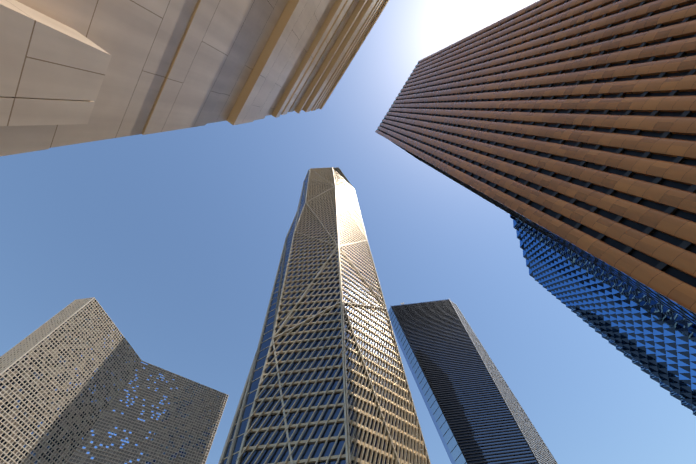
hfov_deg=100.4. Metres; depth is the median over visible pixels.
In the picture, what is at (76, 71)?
cream building
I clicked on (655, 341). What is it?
blue tower facets
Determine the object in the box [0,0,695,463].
sky
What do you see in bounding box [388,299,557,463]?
dark tower
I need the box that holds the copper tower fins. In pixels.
[375,0,695,313]
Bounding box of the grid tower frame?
[0,297,228,463]
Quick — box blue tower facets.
[510,215,695,415]
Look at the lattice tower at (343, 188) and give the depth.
102.37 m
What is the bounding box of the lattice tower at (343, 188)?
[218,167,430,463]
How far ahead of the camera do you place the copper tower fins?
55.45 m
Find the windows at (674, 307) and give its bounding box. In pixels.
[377,0,695,325]
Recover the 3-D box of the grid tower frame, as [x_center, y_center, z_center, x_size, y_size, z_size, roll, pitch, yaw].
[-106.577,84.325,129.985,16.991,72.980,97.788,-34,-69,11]
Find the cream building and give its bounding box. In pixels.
[0,0,388,155]
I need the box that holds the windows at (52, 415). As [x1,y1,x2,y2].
[0,299,227,463]
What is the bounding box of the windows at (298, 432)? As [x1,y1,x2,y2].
[222,168,420,463]

